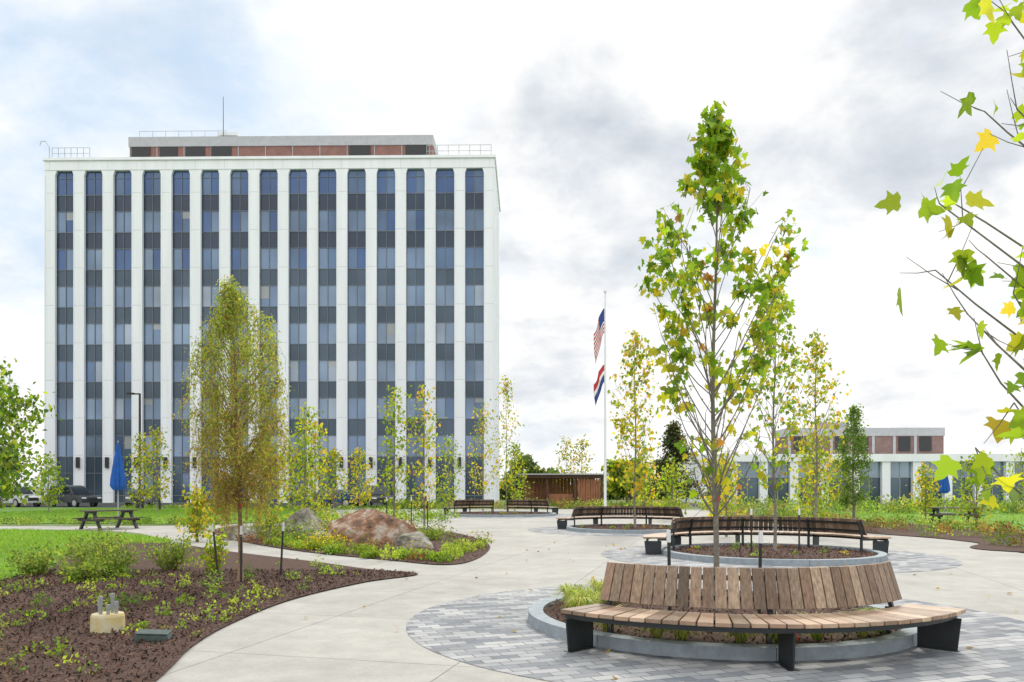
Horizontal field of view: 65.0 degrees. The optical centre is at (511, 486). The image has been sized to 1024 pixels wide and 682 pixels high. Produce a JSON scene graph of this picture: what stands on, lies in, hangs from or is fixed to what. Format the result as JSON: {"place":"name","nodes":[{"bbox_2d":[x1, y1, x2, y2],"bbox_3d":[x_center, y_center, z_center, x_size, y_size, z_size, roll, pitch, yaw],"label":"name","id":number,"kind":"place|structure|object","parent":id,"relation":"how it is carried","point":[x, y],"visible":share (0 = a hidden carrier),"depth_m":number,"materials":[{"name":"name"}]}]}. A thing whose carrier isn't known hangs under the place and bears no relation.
{"place":"outdoors","nodes":[
{"label":"outdoors","id":0,"kind":"place"},
{"bbox_2d":[0,528,172,578],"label":"lawn","id":1,"kind":"structure","parent":0,"point":[45,547],"depth_m":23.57,"materials":[{"name":"green plant"}]},
{"bbox_2d":[0,357,63,519],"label":"broadleaf tree","id":2,"kind":"object","parent":1,"relation":"on","point":[7,492],"visible":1,"depth_m":20.70,"materials":[{"name":"green plant"}]},
{"bbox_2d":[0,507,319,523],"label":"lawn","id":3,"kind":"structure","parent":0,"point":[13,509],"depth_m":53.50,"materials":[{"name":"green plant"}]},
{"bbox_2d":[26,451,68,511],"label":"young tree","id":4,"kind":"object","parent":3,"relation":"on","point":[48,490],"visible":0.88,"depth_m":51.95,"materials":[{"name":"green plant"}]},
{"bbox_2d":[108,441,125,523],"bbox_3d":[-17.900,-0.190,36.500,0.628,3.780,0.628,0,0,0],"label":"closed patio umbrella","id":5,"kind":"object","parent":3,"relation":"on","point":[118,480],"visible":0.9,"depth_m":36.39,"materials":[{"name":"fabric"}]},
{"bbox_2d":[0,514,237,525],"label":"verge plants","id":6,"kind":"object","parent":3,"relation":"on","point":[75,521],"visible":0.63,"depth_m":35.48,"materials":[{"name":"green plant"}]},
{"bbox_2d":[123,431,164,510],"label":"young tree","id":7,"kind":"object","parent":3,"relation":"on","point":[138,467],"visible":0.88,"depth_m":52.95,"materials":[{"name":"green plant"}]},
{"bbox_2d":[138,424,177,511],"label":"young tree","id":8,"kind":"object","parent":3,"relation":"on","point":[156,451],"visible":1,"depth_m":51.96,"materials":[{"name":"green plant"}]},
{"bbox_2d":[121,503,388,508],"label":"lawn edge plants","id":9,"kind":"object","parent":3,"relation":"on","point":[344,506],"visible":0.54,"depth_m":61.28,"materials":[{"name":"green plant"}]},
{"bbox_2d":[273,438,306,509],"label":"young tree","id":10,"kind":"object","parent":3,"relation":"on","point":[287,499],"visible":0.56,"depth_m":55.88,"materials":[{"name":"green plant"}]},
{"bbox_2d":[40,97,500,502],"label":"office tower","id":11,"kind":"structure","parent":0,"point":[364,270],"depth_m":82.81,"materials":[{"name":"white concrete"}]},
{"bbox_2d":[57,169,483,501],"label":"windows","id":12,"kind":"structure","parent":11,"relation":"in","point":[356,178],"depth_m":82.90,"materials":[{"name":"blue glass"}]},
{"bbox_2d":[57,169,483,502],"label":"window frames","id":13,"kind":"structure","parent":11,"relation":"in","point":[386,176],"depth_m":82.76,"materials":[{"name":"grey metal"}]},
{"bbox_2d":[1,503,705,507],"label":"parking lot","id":14,"kind":"structure","parent":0,"point":[100,505],"depth_m":70.98,"materials":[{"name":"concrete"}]},
{"bbox_2d":[0,485,43,506],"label":"parked car","id":15,"kind":"object","parent":14,"relation":"on","point":[32,498],"visible":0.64,"depth_m":66.12,"materials":[{"name":"paint"}]},
{"bbox_2d":[46,485,101,506],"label":"parked car","id":16,"kind":"object","parent":14,"relation":"on","point":[75,495],"visible":0.81,"depth_m":66.24,"materials":[{"name":"paint"}]},
{"bbox_2d":[305,489,365,505],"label":"parked car","id":17,"kind":"object","parent":14,"relation":"on","point":[347,498],"visible":0.36,"depth_m":65.55,"materials":[{"name":"paint"}]},
{"bbox_2d":[363,485,392,506],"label":"parked car","id":18,"kind":"object","parent":14,"relation":"on","point":[377,493],"visible":0.48,"depth_m":65.88,"materials":[{"name":"paint"}]},
{"bbox_2d":[545,435,579,493],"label":"young tree","id":19,"kind":"object","parent":14,"relation":"on","point":[563,459],"visible":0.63,"depth_m":67.98,"materials":[{"name":"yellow plant"}]},
{"bbox_2d":[567,434,596,491],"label":"young tree","id":20,"kind":"object","parent":14,"relation":"on","point":[586,444],"visible":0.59,"depth_m":67.85,"materials":[{"name":"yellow plant"}]},
{"bbox_2d":[600,455,651,502],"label":"background tree","id":21,"kind":"object","parent":14,"relation":"on","point":[614,487],"visible":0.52,"depth_m":75.27,"materials":[{"name":"green plant"}]},
{"bbox_2d":[642,419,709,502],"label":"pine tree","id":22,"kind":"object","parent":14,"relation":"on","point":[673,436],"visible":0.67,"depth_m":71.49,"materials":[{"name":"green plant"}]},
{"bbox_2d":[0,509,1023,681],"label":"plaza pavement","id":23,"kind":"structure","parent":0,"point":[340,634],"depth_m":12.80,"materials":[{"name":"concrete"}]},
{"bbox_2d":[72,509,144,528],"bbox_3d":[-16.000,1.320,31.900,1.740,0.760,2.000,0,0,33],"label":"picnic table","id":24,"kind":"object","parent":23,"relation":"on","point":[96,519],"visible":1,"depth_m":31.60,"materials":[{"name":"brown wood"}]},
{"bbox_2d":[172,481,218,541],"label":"young tree","id":25,"kind":"object","parent":23,"relation":"on","point":[196,525],"visible":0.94,"depth_m":24.39,"materials":[{"name":"yellow plant"}]},
{"bbox_2d":[0,542,417,681],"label":"mulch bed","id":26,"kind":"object","parent":23,"relation":"on","point":[259,562],"visible":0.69,"depth_m":10.80,"materials":[{"name":"brown soil"}]},
{"bbox_2d":[0,531,68,575],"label":"shrub","id":27,"kind":"object","parent":26,"relation":"on","point":[29,563],"visible":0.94,"depth_m":15.09,"materials":[{"name":"green plant"}]},
{"bbox_2d":[54,554,110,581],"bbox_3d":[-7.595,1.484,14.133,0.897,0.561,0.874,0,0,39],"label":"shrub","id":28,"kind":"object","parent":26,"relation":"on","point":[85,571],"visible":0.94,"depth_m":14.06,"materials":[{"name":"green plant"}]},
{"bbox_2d":[52,521,134,565],"bbox_3d":[-8.771,1.230,17.099,1.662,1.035,1.451,0,0,0],"label":"shrub","id":29,"kind":"object","parent":26,"relation":"on","point":[76,546],"visible":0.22,"depth_m":17.08,"materials":[{"name":"green plant"}]},
{"bbox_2d":[54,526,134,569],"bbox_3d":[-8.264,1.271,15.668,1.318,0.953,1.443,0,0,0],"label":"shrub","id":30,"kind":"object","parent":26,"relation":"on","point":[82,549],"visible":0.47,"depth_m":15.56,"materials":[{"name":"green plant"}]},
{"bbox_2d":[90,593,124,632],"bbox_3d":[-4.680,1.473,9.300,0.416,0.454,0.416,0,0,0],"label":"pipe footing","id":31,"kind":"object","parent":26,"relation":"on","point":[107,620],"visible":0.94,"depth_m":9.19,"materials":[{"name":"concrete"}]},
{"bbox_2d":[86,537,144,576],"bbox_3d":[-7.392,1.331,15.003,1.022,0.809,1.130,0,0,-28],"label":"shrub","id":32,"kind":"object","parent":26,"relation":"on","point":[117,559],"visible":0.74,"depth_m":14.99,"materials":[{"name":"green plant"}]},
{"bbox_2d":[134,629,173,641],"bbox_3d":[-3.900,1.635,8.750,0.375,0.130,0.260,0,0,-11],"label":"irrigation box","id":33,"kind":"object","parent":26,"relation":"on","point":[147,635],"visible":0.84,"depth_m":8.65,"materials":[{"name":"green plastic"}]},
{"bbox_2d":[0,570,312,675],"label":"ground cover plants","id":34,"kind":"object","parent":26,"relation":"on","point":[124,628],"visible":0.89,"depth_m":10.43,"materials":[{"name":"green plant"}]},
{"bbox_2d":[142,532,196,569],"bbox_3d":[-6.876,1.315,16.074,1.026,0.873,0.971,0,0,-18],"label":"shrub","id":35,"kind":"object","parent":26,"relation":"on","point":[177,558],"visible":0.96,"depth_m":16.06,"materials":[{"name":"green plant"}]},
{"bbox_2d":[0,553,345,614],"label":"ground cover plants","id":36,"kind":"object","parent":26,"relation":"on","point":[139,597],"visible":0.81,"depth_m":12.71,"materials":[{"name":"green plant"}]},
{"bbox_2d":[5,553,358,673],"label":"ground cover plants","id":37,"kind":"object","parent":26,"relation":"on","point":[58,638],"visible":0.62,"depth_m":9.95,"materials":[{"name":"green plant"}]},
{"bbox_2d":[195,526,229,572],"bbox_3d":[-5.689,1.232,15.434,0.675,0.946,0.678,0,0,-39],"label":"shrub","id":38,"kind":"object","parent":26,"relation":"on","point":[211,560],"visible":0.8,"depth_m":15.33,"materials":[{"name":"green plant"}]},
{"bbox_2d":[171,275,295,581],"bbox_3d":[-4.853,-1.009,14.110,2.088,5.422,2.109,0,0,0],"label":"weeping birch tree","id":39,"kind":"object","parent":26,"relation":"on","point":[232,300],"visible":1,"depth_m":13.93,"materials":[{"name":"green plant"}]},
{"bbox_2d":[317,445,349,510],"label":"young tree","id":40,"kind":"object","parent":23,"relation":"on","point":[333,452],"visible":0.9,"depth_m":54.88,"materials":[{"name":"green plant"}]},
{"bbox_2d":[214,526,489,563],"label":"mulch island","id":41,"kind":"structure","parent":23,"relation":"on","point":[457,560],"depth_m":20.90,"materials":[{"name":"brown soil"}]},
{"bbox_2d":[219,524,258,540],"bbox_3d":[-8.726,1.489,25.529,1.299,0.602,1.077,0,0,0],"label":"boulder","id":42,"kind":"object","parent":41,"relation":"on","point":[231,536],"visible":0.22,"depth_m":25.22,"materials":[{"name":"grey stone"}]},
{"bbox_2d":[249,436,298,539],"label":"young tree","id":43,"kind":"object","parent":41,"relation":"on","point":[272,518],"visible":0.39,"depth_m":24.17,"materials":[{"name":"green plant"}]},
{"bbox_2d":[264,521,326,542],"bbox_3d":[-6.157,1.375,23.412,1.615,0.760,1.927,0,0,37],"label":"shrub","id":44,"kind":"object","parent":41,"relation":"on","point":[293,535],"visible":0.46,"depth_m":23.45,"materials":[{"name":"green plant"}]},
{"bbox_2d":[279,402,327,520],"bbox_3d":[-7.031,-0.597,27.598,1.571,4.596,1.723,0,0,16],"label":"young tree","id":45,"kind":"object","parent":41,"relation":"on","point":[307,467],"visible":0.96,"depth_m":27.46,"materials":[{"name":"green plant"}]},
{"bbox_2d":[281,507,326,537],"bbox_3d":[-6.864,1.276,26.490,1.763,1.190,1.116,0,0,0],"label":"boulder","id":46,"kind":"object","parent":41,"relation":"on","point":[301,515],"visible":0.33,"depth_m":26.22,"materials":[{"name":"grey stone"}]},
{"bbox_2d":[293,417,334,515],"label":"young tree","id":47,"kind":"object","parent":41,"relation":"on","point":[313,441],"visible":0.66,"depth_m":30.99,"materials":[{"name":"green plant"}]},
{"bbox_2d":[295,528,351,550],"bbox_3d":[-4.982,1.440,21.285,1.465,0.652,1.498,0,0,-26],"label":"shrub","id":48,"kind":"object","parent":41,"relation":"on","point":[330,539],"visible":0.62,"depth_m":21.30,"materials":[{"name":"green plant"}]},
{"bbox_2d":[215,525,489,564],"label":"mulch chips","id":49,"kind":"object","parent":41,"relation":"on","point":[391,548],"visible":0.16,"depth_m":22.47,"materials":[{"name":"brown wood"}]},
{"bbox_2d":[219,518,494,560],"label":"island plants","id":50,"kind":"object","parent":41,"relation":"on","point":[409,557],"visible":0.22,"depth_m":22.30,"materials":[{"name":"green plant"}]},
{"bbox_2d":[327,508,417,548],"bbox_3d":[-3.814,1.257,22.217,2.671,1.289,1.611,0,0,0],"label":"boulder","id":51,"kind":"object","parent":41,"relation":"on","point":[380,526],"visible":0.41,"depth_m":21.84,"materials":[{"name":"brown stone"}]},
{"bbox_2d":[286,505,460,523],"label":"perennial bed plants","id":52,"kind":"object","parent":41,"relation":"in","point":[431,515],"visible":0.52,"depth_m":39.05,"materials":[{"name":"green plant"}]},
{"bbox_2d":[262,533,488,562],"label":"edging plants","id":53,"kind":"object","parent":41,"relation":"on","point":[452,550],"visible":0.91,"depth_m":19.61,"materials":[{"name":"green plant"}]},
{"bbox_2d":[370,385,418,516],"bbox_3d":[-4.399,-1.032,29.963,1.625,5.467,1.860,0,0,-25],"label":"young tree","id":54,"kind":"object","parent":41,"relation":"on","point":[391,446],"visible":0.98,"depth_m":29.98,"materials":[{"name":"green plant"}]},
{"bbox_2d":[395,531,433,548],"bbox_3d":[-2.654,1.504,21.661,1.090,0.571,0.748,0,0,0],"label":"boulder","id":55,"kind":"object","parent":41,"relation":"on","point":[407,538],"visible":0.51,"depth_m":21.46,"materials":[{"name":"grey stone"}]},
{"bbox_2d":[401,384,446,529],"bbox_3d":[-3.373,-1.138,31.069,1.995,5.679,1.641,0,0,-39],"label":"young tree","id":56,"kind":"object","parent":41,"relation":"on","point":[423,440],"visible":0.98,"depth_m":30.96,"materials":[{"name":"green plant"}]},
{"bbox_2d":[413,520,451,541],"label":"shrub","id":57,"kind":"object","parent":41,"relation":"on","point":[435,533],"visible":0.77,"depth_m":24.89,"materials":[{"name":"green plant"}]},
{"bbox_2d":[341,447,381,509],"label":"young tree","id":58,"kind":"object","parent":23,"relation":"on","point":[356,462],"visible":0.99,"depth_m":49.93,"materials":[{"name":"yellow plant"}]},
{"bbox_2d":[427,432,470,506],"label":"young tree","id":59,"kind":"object","parent":23,"relation":"on","point":[449,459],"visible":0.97,"depth_m":51.98,"materials":[{"name":"green plant"}]},
{"bbox_2d":[461,401,500,510],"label":"young tree","id":60,"kind":"object","parent":23,"relation":"on","point":[484,454],"visible":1,"depth_m":54.97,"materials":[{"name":"green plant"}]},
{"bbox_2d":[437,513,571,517],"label":"paver ring","id":61,"kind":"object","parent":23,"relation":"on","point":[562,515],"visible":0.26,"depth_m":43.44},
{"bbox_2d":[443,499,493,514],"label":"curved bench","id":62,"kind":"object","parent":61,"relation":"on","point":[480,503],"visible":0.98,"depth_m":49.43,"materials":[{"name":"brown wood"}]},
{"bbox_2d":[447,511,555,516],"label":"round planter","id":63,"kind":"object","parent":61,"relation":"on","point":[498,514],"visible":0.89,"depth_m":45.32,"materials":[{"name":"concrete"}]},
{"bbox_2d":[506,499,558,513],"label":"curved bench","id":64,"kind":"object","parent":61,"relation":"on","point":[531,504],"visible":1,"depth_m":49.55,"materials":[{"name":"brown wood"}]},
{"bbox_2d":[490,375,524,509],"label":"young tree","id":65,"kind":"object","parent":23,"relation":"on","point":[506,385],"visible":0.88,"depth_m":56.94,"materials":[{"name":"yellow plant"}]},
{"bbox_2d":[500,440,534,510],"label":"young tree","id":66,"kind":"object","parent":23,"relation":"on","point":[514,492],"visible":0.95,"depth_m":55.94,"materials":[{"name":"green plant"}]},
{"bbox_2d":[594,289,608,512],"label":"flagpole","id":67,"kind":"object","parent":23,"relation":"on","point":[598,335],"visible":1,"depth_m":49.96,"materials":[{"name":"white metal"}]},
{"bbox_2d":[528,526,731,535],"bbox_3d":[4.500,1.687,31.000,7.800,0.001,7.800,0,0,0],"label":"paver ring","id":68,"kind":"object","parent":23,"relation":"on","point":[553,530],"visible":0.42,"depth_m":29.34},
{"bbox_2d":[566,524,669,533],"bbox_3d":[4.500,1.598,31.000,4.800,0.205,4.800,0,0,0],"label":"round planter","id":69,"kind":"object","parent":68,"relation":"on","point":[618,528],"visible":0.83,"depth_m":29.80,"materials":[{"name":"concrete"}]},
{"bbox_2d":[607,330,669,526],"bbox_3d":[4.742,-2.165,30.939,2.207,7.735,2.128,0,0,34],"label":"sycamore tree","id":70,"kind":"object","parent":69,"relation":"in","point":[633,466],"visible":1,"depth_m":30.88,"materials":[{"name":"green plant"}]},
{"bbox_2d":[556,506,683,528],"bbox_3d":[4.528,1.256,32.616,5.593,0.888,2.507,0,0,0],"label":"curved bench","id":71,"kind":"object","parent":68,"relation":"on","point":[595,513],"visible":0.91,"depth_m":32.85,"materials":[{"name":"brown wood"}]},
{"bbox_2d":[621,444,664,515],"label":"young tree","id":72,"kind":"object","parent":23,"relation":"on","point":[652,496],"visible":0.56,"depth_m":45.84,"materials":[{"name":"green plant"}]},
{"bbox_2d":[654,453,696,514],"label":"young tree","id":73,"kind":"object","parent":23,"relation":"on","point":[673,493],"visible":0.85,"depth_m":39.89,"materials":[{"name":"green plant"}]},
{"bbox_2d":[406,583,1023,681],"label":"paver ring","id":74,"kind":"object","parent":23,"relation":"on","point":[475,630],"visible":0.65,"depth_m":7.92,"materials":[{"name":"grey stone"}]},
{"bbox_2d":[528,587,916,660],"bbox_3d":[2.550,1.598,10.100,4.700,0.204,4.700,0,0,0],"label":"round planter","id":75,"kind":"object","parent":74,"relation":"on","point":[546,616],"visible":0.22,"depth_m":8.29,"materials":[{"name":"concrete"}]},
{"bbox_2d":[556,590,598,608],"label":"ornamental grass","id":76,"kind":"object","parent":75,"relation":"in","point":[584,600],"depth_m":9.57,"materials":[{"name":"green plant"}]},
{"bbox_2d":[635,100,808,611],"bbox_3d":[2.582,-1.582,9.923,2.204,6.568,2.197,0,0,0],"label":"sycamore tree","id":77,"kind":"object","parent":75,"relation":"in","point":[716,142],"visible":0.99,"depth_m":9.96,"materials":[{"name":"green plant"}]},
{"bbox_2d":[561,561,965,670],"bbox_3d":[2.567,1.256,8.026,4.143,0.888,1.491,0,0,0],"label":"curved bench","id":78,"kind":"object","parent":74,"relation":"on","point":[938,627],"visible":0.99,"depth_m":8.02,"materials":[{"name":"brown wood"}]},
{"bbox_2d":[698,455,759,536],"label":"young tree","id":79,"kind":"object","parent":23,"relation":"on","point":[725,500],"visible":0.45,"depth_m":26.93,"materials":[{"name":"green plant"}]},
{"bbox_2d":[601,544,962,572],"bbox_3d":[6.300,1.687,19.600,8.200,0.001,8.200,0,0,0],"label":"paver ring","id":80,"kind":"object","parent":23,"relation":"on","point":[903,561],"visible":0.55,"depth_m":18.02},
{"bbox_2d":[643,516,890,554],"bbox_3d":[6.300,1.256,21.214,6.123,0.888,2.910,0,0,0],"label":"curved bench","id":81,"kind":"object","parent":80,"relation":"on","point":[815,528],"visible":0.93,"depth_m":21.32,"materials":[{"name":"brown wood"}]},
{"bbox_2d":[662,543,887,565],"bbox_3d":[6.300,1.596,19.600,5.200,0.208,5.200,0,0,0],"label":"round planter","id":82,"kind":"object","parent":80,"relation":"on","point":[811,555],"visible":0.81,"depth_m":18.52,"materials":[{"name":"concrete"}]},
{"bbox_2d":[739,275,807,550],"bbox_3d":[6.403,-1.725,19.648,1.701,6.853,1.870,0,0,34],"label":"sycamore tree","id":83,"kind":"object","parent":82,"relation":"in","point":[785,352],"visible":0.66,"depth_m":19.51,"materials":[{"name":"green plant"}]},
{"bbox_2d":[786,437,837,516],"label":"young tree","id":84,"kind":"object","parent":23,"relation":"on","point":[812,498],"visible":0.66,"depth_m":30.98,"materials":[{"name":"green plant"}]},
{"bbox_2d":[784,328,851,516],"bbox_3d":[10.663,-1.880,28.099,2.158,7.165,2.201,0,0,0],"label":"sycamore tree","id":85,"kind":"object","parent":23,"relation":"on","point":[815,348],"visible":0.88,"depth_m":27.90,"materials":[{"name":"green plant"}]},
{"bbox_2d":[874,0,1023,532],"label":"sycamore tree","id":86,"kind":"object","parent":23,"relation":"on","point":[983,462],"visible":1,"depth_m":5.00,"materials":[{"name":"green plant"}]},
{"bbox_2d":[0,487,1023,578],"bbox_3d":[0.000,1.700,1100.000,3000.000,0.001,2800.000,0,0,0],"label":"ground","id":87,"kind":"structure","parent":0,"point":[78,524],"depth_m":36.72,"materials":[{"name":"green plant"}]},
{"bbox_2d":[11,451,671,499],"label":"distant tree line","id":88,"kind":"object","parent":87,"relation":"on","point":[531,466],"visible":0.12,"depth_m":100.93,"materials":[{"name":"green plant"}]},
{"bbox_2d":[383,497,685,509],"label":"perennial bed plants","id":89,"kind":"object","parent":87,"relation":"on","point":[439,504],"visible":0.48,"depth_m":59.73,"materials":[{"name":"green plant"}]},
{"bbox_2d":[517,473,608,507],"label":"wooden pavilion","id":90,"kind":"structure","parent":87,"relation":"on","point":[586,486],"depth_m":63.50,"materials":[{"name":"brown wood"}]},
{"bbox_2d":[820,450,862,504],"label":"young tree","id":91,"kind":"object","parent":87,"relation":"on","point":[835,483],"visible":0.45,"depth_m":57.90,"materials":[{"name":"yellow plant"}]},
{"bbox_2d":[677,454,1023,503],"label":"walls","id":92,"kind":"structure","parent":87,"relation":"on","point":[886,460],"depth_m":79.37,"materials":[{"name":"white concrete"}]},
{"bbox_2d":[774,422,944,453],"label":"penthouse","id":93,"kind":"object","parent":92,"relation":"on","point":[905,441],"visible":0.44,"depth_m":89.16,"materials":[{"name":"concrete"}]},
{"bbox_2d":[707,462,1023,502],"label":"windows","id":94,"kind":"structure","parent":92,"relation":"attached to","point":[900,475],"depth_m":79.87,"materials":[{"name":"blue glass"}]},
{"bbox_2d":[735,515,1023,551],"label":"mulch bed","id":95,"kind":"object","parent":87,"relation":"on","point":[955,532],"visible":0.45,"depth_m":27.27,"materials":[{"name":"brown soil"}]},
{"bbox_2d":[792,424,839,513],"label":"young tree","id":96,"kind":"object","parent":95,"relation":"on","point":[799,486],"visible":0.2,"depth_m":39.96,"materials":[{"name":"green plant"}]},
{"bbox_2d":[828,403,874,518],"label":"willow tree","id":97,"kind":"object","parent":95,"relation":"on","point":[854,415],"visible":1,"depth_m":31.88,"materials":[{"name":"green plant"}]},
{"bbox_2d":[730,506,1023,549],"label":"perennial bed plants","id":98,"kind":"object","parent":95,"relation":"on","point":[937,527],"visible":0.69,"depth_m":30.43,"materials":[{"name":"green plant"}]},
{"bbox_2d":[945,450,1004,525],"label":"young tree","id":99,"kind":"object","parent":95,"relation":"on","point":[984,484],"visible":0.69,"depth_m":32.02,"materials":[{"name":"green plant"}]},
{"bbox_2d":[998,448,1023,500],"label":"young tree","id":100,"kind":"object","parent":87,"relation":"on","point":[1016,466],"visible":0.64,"depth_m":60.00,"materials":[{"name":"green plant"}]},
{"bbox_2d":[0,0,1023,486],"label":"sky","id":101,"kind":"structure","parent":0,"point":[587,110],"materials":[{"name":"white"}]},
{"bbox_2d":[765,510,1023,529],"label":"lawn","id":102,"kind":"structure","parent":0,"point":[919,513],"depth_m":43.21,"materials":[{"name":"green plant"}]},
{"bbox_2d":[683,493,1023,513],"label":"perennial bed plants","id":103,"kind":"object","parent":102,"relation":"on","point":[1013,507],"visible":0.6,"depth_m":51.48,"materials":[{"name":"green plant"}]},
{"bbox_2d":[905,463,948,519],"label":"young tree","id":104,"kind":"object","parent":102,"relation":"on","point":[928,496],"visible":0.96,"depth_m":39.93,"materials":[{"name":"green plant"}]},
{"bbox_2d":[924,507,984,522],"bbox_3d":[19.800,1.320,36.000,2.000,0.760,1.740,0,0,11],"label":"picnic table","id":105,"kind":"object","parent":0,"point":[938,514],"visible":0.72,"depth_m":35.80,"materials":[{"name":"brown wood"}]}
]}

